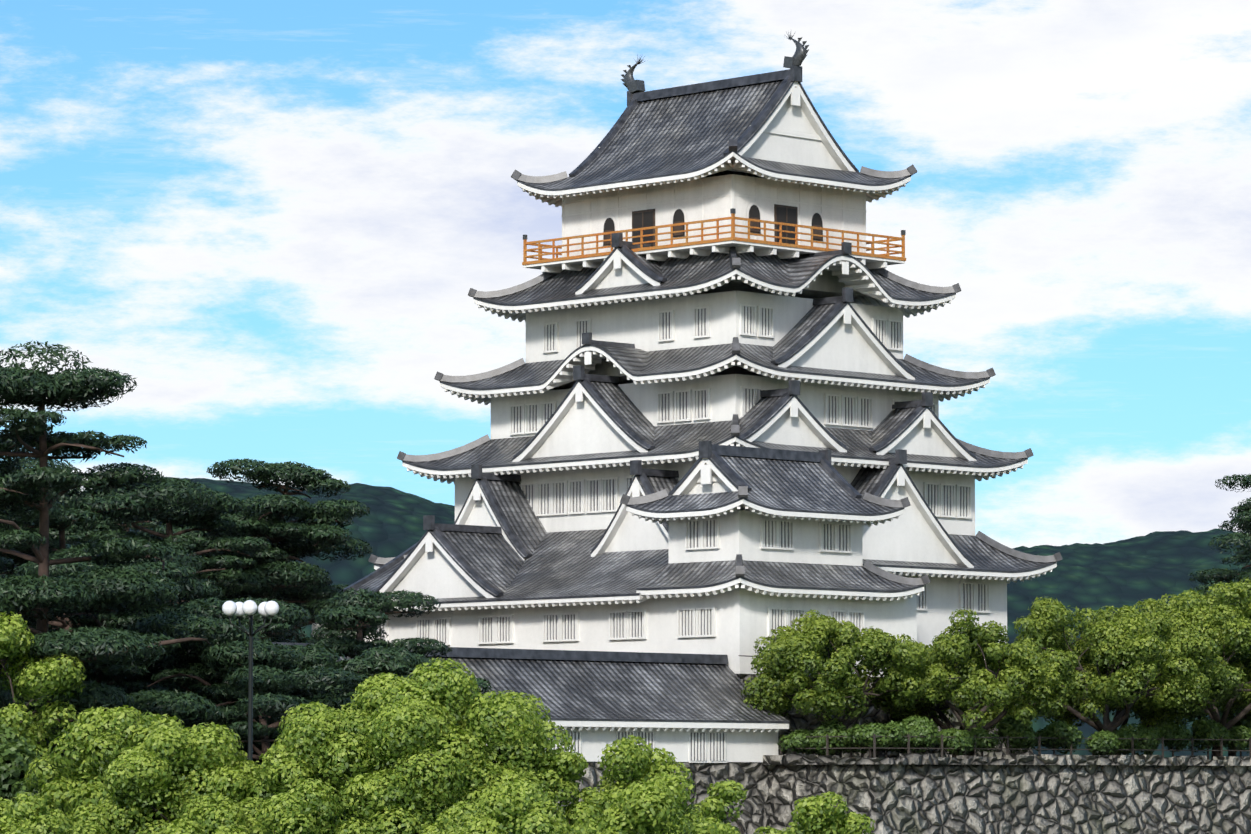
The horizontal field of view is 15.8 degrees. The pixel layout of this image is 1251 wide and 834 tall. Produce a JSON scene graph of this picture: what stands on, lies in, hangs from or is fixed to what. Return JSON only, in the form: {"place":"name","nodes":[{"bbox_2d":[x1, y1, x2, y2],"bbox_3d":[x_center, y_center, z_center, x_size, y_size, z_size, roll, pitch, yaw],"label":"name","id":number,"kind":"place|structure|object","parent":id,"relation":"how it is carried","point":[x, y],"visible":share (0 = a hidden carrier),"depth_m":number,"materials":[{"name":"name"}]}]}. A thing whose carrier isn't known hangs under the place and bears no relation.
{"place":"outdoors","nodes":[
{"label":"outdoors","id":0,"kind":"place"},
{"bbox_2d":[0,0,1250,547],"label":"sky","id":1,"kind":"structure","parent":0,"point":[279,219],"materials":[{"name":"blue"}]},
{"bbox_2d":[25,476,1250,759],"bbox_3d":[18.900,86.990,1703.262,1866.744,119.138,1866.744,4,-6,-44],"label":"hills","id":2,"kind":"structure","parent":0,"point":[1125,572],"depth_m":1364.94,"materials":[{"name":"green plant"}]},
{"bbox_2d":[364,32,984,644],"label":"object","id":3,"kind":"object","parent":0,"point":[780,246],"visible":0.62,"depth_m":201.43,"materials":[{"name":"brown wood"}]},
{"bbox_2d":[326,674,1250,833],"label":"stone walls","id":4,"kind":"structure","parent":0,"point":[933,791],"depth_m":183.09,"materials":[{"name":"grey stone"}]},
{"bbox_2d":[207,681,788,762],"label":"corridor walls","id":5,"kind":"structure","parent":4,"relation":"on","point":[706,742],"depth_m":178.22,"materials":[{"name":"white paint"}]},
{"bbox_2d":[239,642,788,722],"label":"roof","id":6,"kind":"structure","parent":5,"relation":"on","point":[570,685],"depth_m":177.90,"materials":[{"name":"grey tile"}]},
{"bbox_2d":[312,82,1056,676],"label":"keep plaster","id":7,"kind":"object","parent":4,"relation":"on","point":[792,130],"visible":0.65,"depth_m":199.20,"materials":[{"name":"white paint"}]},
{"bbox_2d":[341,65,1061,603],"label":"keep roof tiles","id":8,"kind":"object","parent":7,"relation":"on","point":[685,129],"visible":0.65,"depth_m":199.26,"materials":[{"name":"grey tile"}]},
{"bbox_2d":[739,613,1250,759],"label":"tree trunks","id":9,"kind":"object","parent":4,"relation":"on","point":[1121,718],"visible":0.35,"depth_m":189.59,"materials":[{"name":"brown wood"}]},
{"bbox_2d":[741,577,1250,731],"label":"trees","id":10,"kind":"object","parent":9,"relation":"on","point":[1189,648],"visible":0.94,"depth_m":185.50,"materials":[{"name":"green plant"}]},
{"bbox_2d":[1110,581,1250,744],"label":"terrace tree leaves","id":11,"kind":"object","parent":9,"relation":"attached to","point":[1246,721],"depth_m":205.43,"materials":[{"name":"green plant"}]},
{"bbox_2d":[777,715,1250,754],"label":"hedge","id":12,"kind":"object","parent":4,"relation":"on","point":[1107,742],"visible":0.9,"depth_m":185.07,"materials":[{"name":"green plant"}]},
{"bbox_2d":[780,734,1250,757],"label":"terrace fence","id":13,"kind":"object","parent":4,"relation":"on","point":[1007,748],"visible":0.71,"depth_m":183.99,"materials":[{"name":"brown wood"}]},
{"bbox_2d":[1213,535,1250,582],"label":"tree branch","id":14,"kind":"object","parent":4,"relation":"on","point":[1242,568],"visible":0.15,"depth_m":216.38,"materials":[{"name":"brown wood"}]},
{"bbox_2d":[1187,473,1250,597],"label":"leaves","id":15,"kind":"object","parent":14,"relation":"on","point":[1242,519],"visible":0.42,"depth_m":215.25,"materials":[{"name":"green plant"}]},
{"bbox_3d":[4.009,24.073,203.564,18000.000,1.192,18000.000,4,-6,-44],"label":"ground","id":16,"kind":"structure","parent":0,"visible":0},
{"bbox_2d":[0,658,102,817],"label":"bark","id":17,"kind":"object","parent":16,"relation":"on","point":[3,667],"visible":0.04,"depth_m":138.91,"materials":[{"name":"brown wood"}]},
{"bbox_2d":[0,726,127,805],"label":"leaves","id":18,"kind":"object","parent":17,"relation":"on","point":[17,753],"visible":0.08,"depth_m":133.45,"materials":[{"name":"green plant"}]},
{"bbox_2d":[0,611,249,832],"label":"leaves","id":19,"kind":"object","parent":17,"relation":"on","point":[96,752],"visible":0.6,"depth_m":131.94,"materials":[{"name":"green plant"}]},
{"bbox_2d":[0,399,414,770],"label":"tree branches","id":20,"kind":"object","parent":16,"relation":"on","point":[43,561],"visible":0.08,"depth_m":145.85,"materials":[{"name":"brown wood"}]},
{"bbox_2d":[0,340,492,833],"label":"pine grove leaves","id":21,"kind":"object","parent":20,"relation":"on","point":[144,615],"visible":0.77,"depth_m":153.47,"materials":[{"name":"green plant"}]},
{"bbox_2d":[222,600,278,771],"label":"street lamp","id":22,"kind":"object","parent":16,"relation":"on","point":[248,608],"visible":0.96,"depth_m":134.68,"materials":[{"name":"white glass"}]},
{"bbox_2d":[0,754,744,833],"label":"tree bark","id":23,"kind":"object","parent":16,"relation":"on","point":[736,821],"visible":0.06,"depth_m":123.50,"materials":[{"name":"brown plant"}]},
{"bbox_2d":[0,657,874,833],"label":"tree leaves","id":24,"kind":"object","parent":23,"relation":"attached to","point":[507,777],"visible":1,"depth_m":121.97,"materials":[{"name":"green plant"}]}
]}

